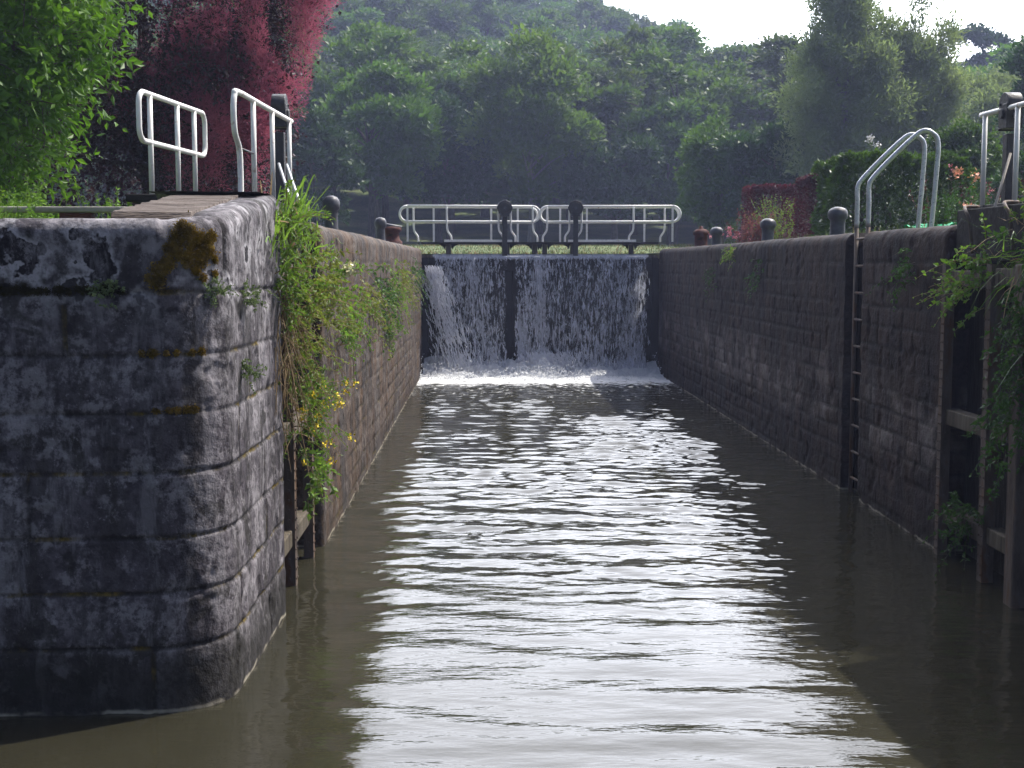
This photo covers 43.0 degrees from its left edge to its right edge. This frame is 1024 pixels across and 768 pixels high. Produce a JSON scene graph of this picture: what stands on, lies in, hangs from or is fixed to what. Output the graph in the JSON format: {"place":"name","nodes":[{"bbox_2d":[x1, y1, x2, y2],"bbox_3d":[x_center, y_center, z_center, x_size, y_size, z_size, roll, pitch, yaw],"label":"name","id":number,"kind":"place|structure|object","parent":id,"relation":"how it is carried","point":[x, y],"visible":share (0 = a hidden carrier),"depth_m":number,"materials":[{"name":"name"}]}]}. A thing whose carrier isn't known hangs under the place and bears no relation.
{"place":"outdoors","nodes":[
{"label":"outdoors","id":0,"kind":"place"},
{"bbox_2d":[0,373,1023,767],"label":"water","id":1,"kind":"structure","parent":0,"point":[650,571],"depth_m":8.79,"materials":[{"name":"liquid"}]},
{"bbox_2d":[398,200,539,370],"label":"lock gate","id":2,"kind":"structure","parent":1,"relation":"in","point":[512,285],"depth_m":28.87,"materials":[{"name":"white paint"}]},
{"bbox_2d":[420,254,664,380],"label":"waterfall","id":3,"kind":"structure","parent":2,"relation":"attached to","point":[543,362],"depth_m":28.51,"materials":[{"name":"white liquid"}]},
{"bbox_2d":[540,200,681,366],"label":"lock gate","id":4,"kind":"structure","parent":1,"relation":"in","point":[649,265],"depth_m":28.91,"materials":[{"name":"white paint"}]},
{"bbox_2d":[30,17,1023,361],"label":"ground","id":5,"kind":"structure","parent":0,"point":[358,213],"depth_m":84.24,"materials":[{"name":"green plant"}]},
{"bbox_2d":[1,174,86,217],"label":"leafy weed","id":6,"kind":"object","parent":5,"relation":"on","point":[41,202],"visible":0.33,"depth_m":9.40,"materials":[{"name":"green plant"}]},
{"bbox_2d":[2,94,113,205],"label":"broadleaf tree","id":7,"kind":"object","parent":5,"relation":"on","point":[81,183],"visible":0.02,"depth_m":72.59,"materials":[{"name":"green plant"}]},
{"bbox_2d":[0,187,120,218],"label":"leafy weed","id":8,"kind":"object","parent":5,"relation":"on","point":[32,214],"visible":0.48,"depth_m":8.83,"materials":[{"name":"green plant"}]},
{"bbox_2d":[0,206,122,217],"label":"stone kerb","id":9,"kind":"structure","parent":5,"relation":"on","point":[76,212],"depth_m":8.72,"materials":[{"name":"stone"}]},
{"bbox_2d":[0,0,152,217],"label":"green tree","id":10,"kind":"object","parent":5,"relation":"on","point":[31,94],"visible":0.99,"depth_m":11.99,"materials":[{"name":"green plant"}]},
{"bbox_2d":[0,191,285,716],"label":"lock pier","id":11,"kind":"structure","parent":5,"relation":"on","point":[142,568],"depth_m":6.94,"materials":[{"name":"stone"}]},
{"bbox_2d":[0,281,125,297],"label":"moss patch","id":12,"kind":"object","parent":11,"relation":"attached to","point":[9,290],"visible":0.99,"depth_m":6.78,"materials":[{"name":"plant"}]},
{"bbox_2d":[85,279,124,308],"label":"wall herb","id":13,"kind":"object","parent":11,"relation":"attached to","point":[106,282],"depth_m":6.75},
{"bbox_2d":[137,346,207,358],"bbox_3d":[-1.795,-0.164,6.886,0.378,0.082,0.065,-2,6,-24],"label":"moss patch","id":14,"kind":"object","parent":11,"relation":"attached to","point":[151,353],"visible":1,"depth_m":6.85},
{"bbox_2d":[151,404,199,417],"bbox_3d":[-1.786,0.143,6.906,0.263,0.079,0.044,-2,6,-25],"label":"moss patch","id":15,"kind":"object","parent":11,"relation":"attached to","point":[185,409],"visible":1,"depth_m":6.90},
{"bbox_2d":[143,210,220,290],"bbox_3d":[-1.737,-0.698,6.871,0.436,0.444,0.085,-4,6,-34],"label":"moss patch","id":16,"kind":"object","parent":11,"relation":"attached to","point":[194,252],"visible":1,"depth_m":6.85,"materials":[{"name":"plant"}]},
{"bbox_2d":[195,276,238,307],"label":"wall herb","id":17,"kind":"object","parent":11,"relation":"attached to","point":[217,291],"depth_m":6.98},
{"bbox_2d":[126,88,315,585],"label":"lock gate","id":18,"kind":"structure","parent":11,"relation":"attached to","point":[297,524],"depth_m":9.91,"materials":[{"name":"metal"}]},
{"bbox_2d":[281,276,349,401],"bbox_3d":[-1.387,-0.319,9.048,0.603,0.898,0.789,2,6,20],"label":"leafy weed","id":19,"kind":"object","parent":18,"relation":"attached to","point":[310,338],"visible":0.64,"depth_m":9.06,"materials":[{"name":"green plant"}]},
{"bbox_2d":[302,449,340,522],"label":"leafy weed","id":20,"kind":"object","parent":18,"relation":"attached to","point":[321,468],"visible":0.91,"depth_m":10.01,"materials":[{"name":"green plant"}]},
{"bbox_2d":[289,367,358,470],"bbox_3d":[-1.407,0.219,9.527,0.579,0.729,0.837,3,6,28],"label":"flowering weed","id":21,"kind":"object","parent":18,"relation":"attached to","point":[326,401],"visible":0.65,"depth_m":9.46,"materials":[{"name":"green plant"}]},
{"bbox_2d":[241,359,267,395],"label":"wall herb","id":22,"kind":"object","parent":11,"relation":"attached to","point":[247,368],"depth_m":7.48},
{"bbox_2d":[240,278,278,312],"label":"wall herb","id":23,"kind":"object","parent":11,"relation":"attached to","point":[252,301],"depth_m":7.53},
{"bbox_2d":[265,210,325,274],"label":"grass tuft","id":24,"kind":"object","parent":11,"relation":"attached to","point":[278,224],"visible":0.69,"depth_m":8.54,"materials":[{"name":"plant"}]},
{"bbox_2d":[273,290,327,469],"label":"dry stems","id":25,"kind":"object","parent":11,"relation":"hanging from","point":[289,368],"visible":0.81,"depth_m":8.79,"materials":[{"name":"plant"}]},
{"bbox_2d":[270,171,339,233],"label":"grass tuft","id":26,"kind":"object","parent":11,"relation":"on","point":[292,199],"visible":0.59,"depth_m":9.22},
{"bbox_2d":[273,179,352,400],"bbox_3d":[-1.518,-0.623,8.747,0.801,1.496,1.010,0,5,-1],"label":"leafy weed","id":27,"kind":"object","parent":11,"relation":"attached to","point":[290,280],"visible":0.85,"depth_m":8.73,"materials":[{"name":"green plant"}]},
{"bbox_2d":[278,331,354,499],"bbox_3d":[-1.395,0.218,9.186,0.492,1.165,1.073,0,5,-1],"label":"leafy weed","id":28,"kind":"object","parent":11,"relation":"attached to","point":[312,402],"visible":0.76,"depth_m":9.23,"materials":[{"name":"green plant"}]},
{"bbox_2d":[0,0,345,217],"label":"smoke tree","id":29,"kind":"object","parent":5,"relation":"on","point":[243,57],"visible":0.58,"depth_m":17.65,"materials":[{"name":"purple plant"}]},
{"bbox_2d":[210,0,320,191],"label":"broadleaf tree","id":30,"kind":"object","parent":5,"relation":"on","point":[315,67],"visible":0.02,"depth_m":72.10,"materials":[{"name":"green plant"}]},
{"bbox_2d":[270,4,339,63],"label":"broadleaf tree","id":31,"kind":"object","parent":5,"relation":"on","point":[323,59],"visible":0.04,"depth_m":109.65,"materials":[{"name":"green plant"}]},
{"bbox_2d":[285,103,371,226],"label":"broadleaf tree","id":32,"kind":"object","parent":5,"relation":"on","point":[328,155],"visible":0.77,"depth_m":56.43,"materials":[{"name":"green plant"}]},
{"bbox_2d":[312,28,353,74],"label":"broadleaf tree","id":33,"kind":"object","parent":5,"relation":"on","point":[328,51],"visible":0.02,"depth_m":102.44,"materials":[{"name":"green plant"}]},
{"bbox_2d":[314,5,384,63],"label":"broadleaf tree","id":34,"kind":"object","parent":5,"relation":"on","point":[347,19],"visible":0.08,"depth_m":110.65,"materials":[{"name":"green plant"}]},
{"bbox_2d":[280,222,422,546],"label":"lock wall","id":35,"kind":"structure","parent":5,"relation":"on","point":[368,413],"depth_m":14.51,"materials":[{"name":"stone"}]},
{"bbox_2d":[292,225,362,334],"bbox_3d":[-1.507,-0.849,10.556,0.650,0.881,1.802,0,5,-1],"label":"leafy weed","id":36,"kind":"object","parent":35,"relation":"attached to","point":[331,279],"visible":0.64,"depth_m":10.40,"materials":[{"name":"green plant"}]},
{"bbox_2d":[322,196,339,228],"bbox_3d":[-2.202,-2.040,15.837,0.220,0.508,0.220,-5,7,-44],"label":"mooring bollard","id":37,"kind":"object","parent":35,"relation":"on","point":[332,203],"visible":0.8,"depth_m":15.76,"materials":[{"name":"metal"}]},
{"bbox_2d":[326,241,387,310],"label":"flowering weed","id":38,"kind":"object","parent":35,"relation":"attached to","point":[348,271],"visible":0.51,"depth_m":11.18,"materials":[{"name":"green plant"}]},
{"bbox_2d":[331,292,386,396],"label":"leafy weed","id":39,"kind":"object","parent":35,"relation":"attached to","point":[346,335],"visible":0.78,"depth_m":11.74,"materials":[{"name":"green plant"}]},
{"bbox_2d":[336,262,381,383],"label":"leafy weed","id":40,"kind":"object","parent":35,"relation":"attached to","point":[355,303],"visible":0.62,"depth_m":12.90,"materials":[{"name":"green plant"}]},
{"bbox_2d":[358,276,395,356],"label":"leafy weed","id":41,"kind":"object","parent":35,"relation":"attached to","point":[375,305],"visible":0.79,"depth_m":14.09,"materials":[{"name":"green plant"}]},
{"bbox_2d":[371,266,403,357],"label":"leafy weed","id":42,"kind":"object","parent":35,"relation":"attached to","point":[388,289],"visible":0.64,"depth_m":15.98,"materials":[{"name":"green plant"}]},
{"bbox_2d":[385,223,401,243],"bbox_3d":[-2.251,-2.816,24.403,0.380,0.444,0.380,5,7,42],"label":"capstan","id":43,"kind":"object","parent":35,"relation":"on","point":[392,231],"visible":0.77,"depth_m":24.28,"materials":[{"name":"metal"}]},
{"bbox_2d":[383,258,413,344],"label":"leafy weed","id":44,"kind":"object","parent":35,"relation":"attached to","point":[396,287],"visible":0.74,"depth_m":18.13,"materials":[{"name":"green plant"}]},
{"bbox_2d":[396,260,424,331],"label":"leafy weed","id":45,"kind":"object","parent":35,"relation":"attached to","point":[405,280],"visible":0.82,"depth_m":20.81,"materials":[{"name":"green plant"}]},
{"bbox_2d":[410,256,431,320],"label":"hanging plant","id":46,"kind":"object","parent":35,"relation":"attached to","point":[414,271],"visible":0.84,"depth_m":24.00,"materials":[{"name":"green plant"}]},
{"bbox_2d":[301,0,413,32],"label":"broadleaf tree","id":47,"kind":"object","parent":5,"relation":"on","point":[383,6],"visible":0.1,"depth_m":115.13,"materials":[{"name":"green plant"}]},
{"bbox_2d":[286,18,452,237],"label":"broadleaf tree","id":48,"kind":"object","parent":5,"relation":"on","point":[377,39],"visible":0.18,"depth_m":71.09,"materials":[{"name":"green plant"}]},
{"bbox_2d":[305,59,450,237],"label":"broadleaf tree","id":49,"kind":"object","parent":5,"relation":"on","point":[404,119],"visible":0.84,"depth_m":61.83,"materials":[{"name":"green plant"}]},
{"bbox_2d":[335,25,428,223],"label":"broadleaf tree","id":50,"kind":"object","parent":5,"relation":"on","point":[402,54],"visible":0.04,"depth_m":80.94,"materials":[{"name":"green plant"}]},
{"bbox_2d":[378,0,472,58],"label":"broadleaf tree","id":51,"kind":"object","parent":5,"relation":"on","point":[436,17],"visible":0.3,"depth_m":118.99,"materials":[{"name":"green plant"}]},
{"bbox_2d":[362,37,497,241],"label":"broadleaf tree","id":52,"kind":"object","parent":5,"relation":"on","point":[459,49],"visible":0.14,"depth_m":70.44,"materials":[{"name":"green plant"}]},
{"bbox_2d":[389,86,506,239],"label":"broadleaf tree","id":53,"kind":"object","parent":5,"relation":"on","point":[458,180],"visible":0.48,"depth_m":67.27,"materials":[{"name":"green plant"}]},
{"bbox_2d":[428,48,529,216],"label":"broadleaf tree","id":54,"kind":"object","parent":5,"relation":"on","point":[485,212],"visible":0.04,"depth_m":87.48,"materials":[{"name":"green plant"}]},
{"bbox_2d":[451,0,513,40],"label":"broadleaf tree","id":55,"kind":"object","parent":5,"relation":"on","point":[486,16],"visible":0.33,"depth_m":124.52,"materials":[{"name":"green plant"}]},
{"bbox_2d":[455,23,528,56],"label":"broadleaf tree","id":56,"kind":"object","parent":5,"relation":"on","point":[469,30],"visible":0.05,"depth_m":117.99,"materials":[{"name":"green plant"}]},
{"bbox_2d":[459,0,553,34],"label":"broadleaf tree","id":57,"kind":"object","parent":5,"relation":"on","point":[512,11],"visible":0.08,"depth_m":136.15,"materials":[{"name":"green plant"}]},
{"bbox_2d":[454,20,608,241],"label":"broadleaf tree","id":58,"kind":"object","parent":5,"relation":"on","point":[535,126],"visible":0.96,"depth_m":63.32,"materials":[{"name":"green plant"}]},
{"bbox_2d":[482,11,606,66],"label":"broadleaf tree","id":59,"kind":"object","parent":5,"relation":"on","point":[564,37],"visible":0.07,"depth_m":109.30,"materials":[{"name":"green plant"}]},
{"bbox_2d":[505,6,584,34],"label":"broadleaf tree","id":60,"kind":"object","parent":5,"relation":"on","point":[575,14],"visible":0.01,"depth_m":136.35,"materials":[{"name":"green plant"}]},
{"bbox_2d":[522,7,588,56],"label":"broadleaf tree","id":61,"kind":"object","parent":5,"relation":"on","point":[566,19],"visible":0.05,"depth_m":117.15,"materials":[{"name":"green plant"}]},
{"bbox_2d":[402,243,710,253],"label":"grass","id":62,"kind":"structure","parent":5,"relation":"on","point":[539,252],"depth_m":43.50,"materials":[{"name":"plant"}]},
{"bbox_2d":[525,0,588,32],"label":"broadleaf tree","id":63,"kind":"object","parent":5,"relation":"on","point":[553,4],"visible":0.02,"depth_m":144.14,"materials":[{"name":"green plant"}]},
{"bbox_2d":[535,43,606,220],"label":"broadleaf tree","id":64,"kind":"object","parent":5,"relation":"on","point":[587,62],"visible":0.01,"depth_m":86.05,"materials":[{"name":"green plant"}]},
{"bbox_2d":[514,35,648,239],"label":"broadleaf tree","id":65,"kind":"object","parent":5,"relation":"on","point":[605,76],"visible":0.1,"depth_m":74.12,"materials":[{"name":"green plant"}]},
{"bbox_2d":[573,0,639,41],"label":"broadleaf tree","id":66,"kind":"object","parent":5,"relation":"on","point":[613,19],"visible":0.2,"depth_m":135.91,"materials":[{"name":"green plant"}]},
{"bbox_2d":[553,132,668,244],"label":"broadleaf tree","id":67,"kind":"object","parent":5,"relation":"on","point":[593,177],"visible":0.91,"depth_m":63.89,"materials":[{"name":"green plant"}]},
{"bbox_2d":[574,6,658,30],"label":"broadleaf tree","id":68,"kind":"object","parent":5,"relation":"on","point":[644,20],"visible":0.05,"depth_m":144.04,"materials":[{"name":"green plant"}]},
{"bbox_2d":[602,22,665,234],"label":"broadleaf tree","id":69,"kind":"object","parent":5,"relation":"on","point":[642,36],"visible":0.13,"depth_m":79.61,"materials":[{"name":"green plant"}]},
{"bbox_2d":[565,43,776,244],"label":"broadleaf tree","id":70,"kind":"object","parent":5,"relation":"on","point":[704,87],"visible":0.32,"depth_m":69.24,"materials":[{"name":"green plant"}]},
{"bbox_2d":[610,95,735,245],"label":"broadleaf tree","id":71,"kind":"object","parent":5,"relation":"on","point":[668,193],"visible":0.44,"depth_m":66.28,"materials":[{"name":"green plant"}]},
{"bbox_2d":[635,21,711,225],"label":"broadleaf tree","id":72,"kind":"object","parent":5,"relation":"on","point":[669,39],"visible":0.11,"depth_m":86.16,"materials":[{"name":"green plant"}]},
{"bbox_2d":[673,110,747,243],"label":"broadleaf tree","id":73,"kind":"object","parent":5,"relation":"on","point":[695,178],"visible":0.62,"depth_m":49.10,"materials":[{"name":"green plant"}]},
{"bbox_2d":[681,40,756,72],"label":"broadleaf tree","id":74,"kind":"object","parent":5,"relation":"on","point":[743,52],"visible":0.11,"depth_m":93.57,"materials":[{"name":"green plant"}]},
{"bbox_2d":[726,207,778,242],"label":"spirea shrub","id":75,"kind":"object","parent":5,"relation":"on","point":[756,234],"visible":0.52,"depth_m":24.04,"materials":[{"name":"red plant"}]},
{"bbox_2d":[705,114,825,222],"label":"broadleaf tree","id":76,"kind":"object","parent":5,"relation":"on","point":[749,154],"visible":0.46,"depth_m":46.93,"materials":[{"name":"green plant"}]},
{"bbox_2d":[738,183,797,242],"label":"clipped hedge","id":77,"kind":"object","parent":5,"relation":"on","point":[785,191],"visible":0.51,"depth_m":26.00,"materials":[{"name":"red plant"}]},
{"bbox_2d":[760,218,775,240],"bbox_3d":[3.888,-2.295,19.758,0.244,0.442,0.244,1,5,14],"label":"mooring bollard","id":78,"kind":"object","parent":5,"relation":"on","point":[767,226],"visible":0.78,"depth_m":19.68,"materials":[{"name":"metal"}]},
{"bbox_2d":[740,196,796,238],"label":"spirea shrub","id":79,"kind":"object","parent":5,"relation":"on","point":[777,233],"visible":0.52,"depth_m":24.49,"materials":[{"name":"green plant"}]},
{"bbox_2d":[726,31,815,237],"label":"broadleaf tree","id":80,"kind":"object","parent":5,"relation":"on","point":[768,57],"visible":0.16,"depth_m":70.78,"materials":[{"name":"green plant"}]},
{"bbox_2d":[793,172,824,237],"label":"clipped hedge","id":81,"kind":"object","parent":5,"relation":"on","point":[805,184],"visible":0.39,"depth_m":22.63,"materials":[{"name":"red plant"}]},
{"bbox_2d":[658,225,996,551],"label":"lock wall","id":82,"kind":"structure","parent":5,"relation":"on","point":[769,361],"depth_m":14.33,"materials":[{"name":"stone"}]},
{"bbox_2d":[866,247,916,311],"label":"leafy weed","id":83,"kind":"object","parent":82,"relation":"attached to","point":[900,271],"visible":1,"depth_m":11.58,"materials":[{"name":"green plant"}]},
{"bbox_2d":[848,128,940,491],"bbox_3d":[3.964,-0.371,13.553,0.743,4.490,0.458,0,5,-1],"label":"lock ladder","id":84,"kind":"object","parent":82,"relation":"attached to","point":[902,147],"visible":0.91,"depth_m":13.57,"materials":[{"name":"metal"}]},
{"bbox_2d":[922,490,984,576],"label":"leafy weed","id":85,"kind":"object","parent":82,"relation":"attached to","point":[969,510],"visible":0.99,"depth_m":10.16,"materials":[{"name":"green plant"}]},
{"bbox_2d":[934,92,1023,607],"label":"lock gate","id":86,"kind":"structure","parent":82,"relation":"attached to","point":[997,539],"depth_m":10.17,"materials":[{"name":"metal"}]},
{"bbox_2d":[912,269,964,312],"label":"leafy weed","id":87,"kind":"object","parent":86,"relation":"attached to","point":[941,285],"visible":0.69,"depth_m":10.36,"materials":[{"name":"green plant"}]},
{"bbox_2d":[914,213,993,336],"bbox_3d":[3.434,-0.834,9.981,0.481,0.947,0.678,0,5,-1],"label":"leafy weed","id":88,"kind":"object","parent":86,"relation":"attached to","point":[956,293],"visible":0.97,"depth_m":9.92,"materials":[{"name":"green plant"}]},
{"bbox_2d":[961,364,1023,517],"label":"leafy weed","id":89,"kind":"object","parent":86,"relation":"attached to","point":[996,420],"visible":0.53,"depth_m":9.38,"materials":[{"name":"green plant"}]},
{"bbox_2d":[828,207,847,234],"bbox_3d":[3.951,-1.928,15.775,0.244,0.442,0.244,0,5,-1],"label":"mooring bollard","id":90,"kind":"object","parent":5,"relation":"on","point":[837,217],"visible":0.74,"depth_m":15.69,"materials":[{"name":"metal"}]},
{"bbox_2d":[768,0,921,227],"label":"willow tree","id":91,"kind":"object","parent":5,"relation":"on","point":[845,50],"visible":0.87,"depth_m":44.65,"materials":[{"name":"green plant"}]},
{"bbox_2d":[809,147,979,236],"bbox_3d":[6.022,-2.856,20.749,2.389,1.707,1.934,0,5,-1],"label":"clipped hedge","id":92,"kind":"object","parent":5,"relation":"on","point":[832,172],"visible":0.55,"depth_m":20.01,"materials":[{"name":"green plant"}]},
{"bbox_2d":[855,0,977,224],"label":"willow tree","id":93,"kind":"object","parent":5,"relation":"on","point":[923,56],"visible":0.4,"depth_m":45.84,"materials":[{"name":"green plant"}]},
{"bbox_2d":[914,112,1002,223],"bbox_3d":[9.256,-3.985,26.893,2.094,3.243,1.907,3,6,27],"label":"laurel shrub","id":94,"kind":"object","parent":5,"relation":"on","point":[965,141],"visible":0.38,"depth_m":26.61,"materials":[{"name":"green plant"}]},
{"bbox_2d":[916,166,1023,224],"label":"rose bush","id":95,"kind":"object","parent":5,"relation":"on","point":[949,214],"visible":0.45,"depth_m":15.64,"materials":[{"name":"green plant"}]},
{"bbox_2d":[945,20,1015,67],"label":"broadleaf tree","id":96,"kind":"object","parent":5,"relation":"on","point":[981,37],"visible":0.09,"depth_m":93.06,"materials":[{"name":"green plant"}]},
{"bbox_2d":[947,63,1023,204],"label":"broadleaf tree","id":97,"kind":"object","parent":5,"relation":"on","point":[990,86],"visible":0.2,"depth_m":50.61,"materials":[{"name":"green plant"}]},
{"bbox_2d":[971,40,1021,147],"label":"broadleaf tree","id":98,"kind":"object","parent":5,"relation":"on","point":[1005,48],"visible":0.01,"depth_m":73.63,"materials":[{"name":"green plant"}]},
{"bbox_2d":[986,150,1023,202],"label":"laurel shrub","id":99,"kind":"object","parent":5,"relation":"on","point":[996,180],"visible":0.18,"depth_m":23.89,"materials":[{"name":"green plant"}]},
{"bbox_2d":[988,34,1023,155],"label":"broadleaf tree","id":100,"kind":"object","parent":5,"relation":"on","point":[1012,62],"visible":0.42,"depth_m":39.63,"materials":[{"name":"green plant"}]},
{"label":"lock pier","id":101,"kind":"object","parent":5,"relation":"on","visible":0},
{"bbox_2d":[956,218,1023,408],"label":"grass tuft","id":102,"kind":"object","parent":101,"relation":"attached to","point":[1009,305],"visible":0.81,"depth_m":8.99,"materials":[{"name":"green plant"}]},
{"bbox_2d":[967,217,1023,316],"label":"grass tuft","id":103,"kind":"object","parent":101,"relation":"attached to","point":[1018,258],"visible":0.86,"depth_m":9.30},
{"bbox_2d":[974,226,1023,473],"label":"leafy weed","id":104,"kind":"object","parent":101,"relation":"attached to","point":[1010,378],"visible":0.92,"depth_m":8.93,"materials":[{"name":"green plant"}]},
{"bbox_2d":[604,0,1023,62],"label":"sky","id":105,"kind":"structure","parent":0,"point":[725,21],"materials":[{"name":"white"}]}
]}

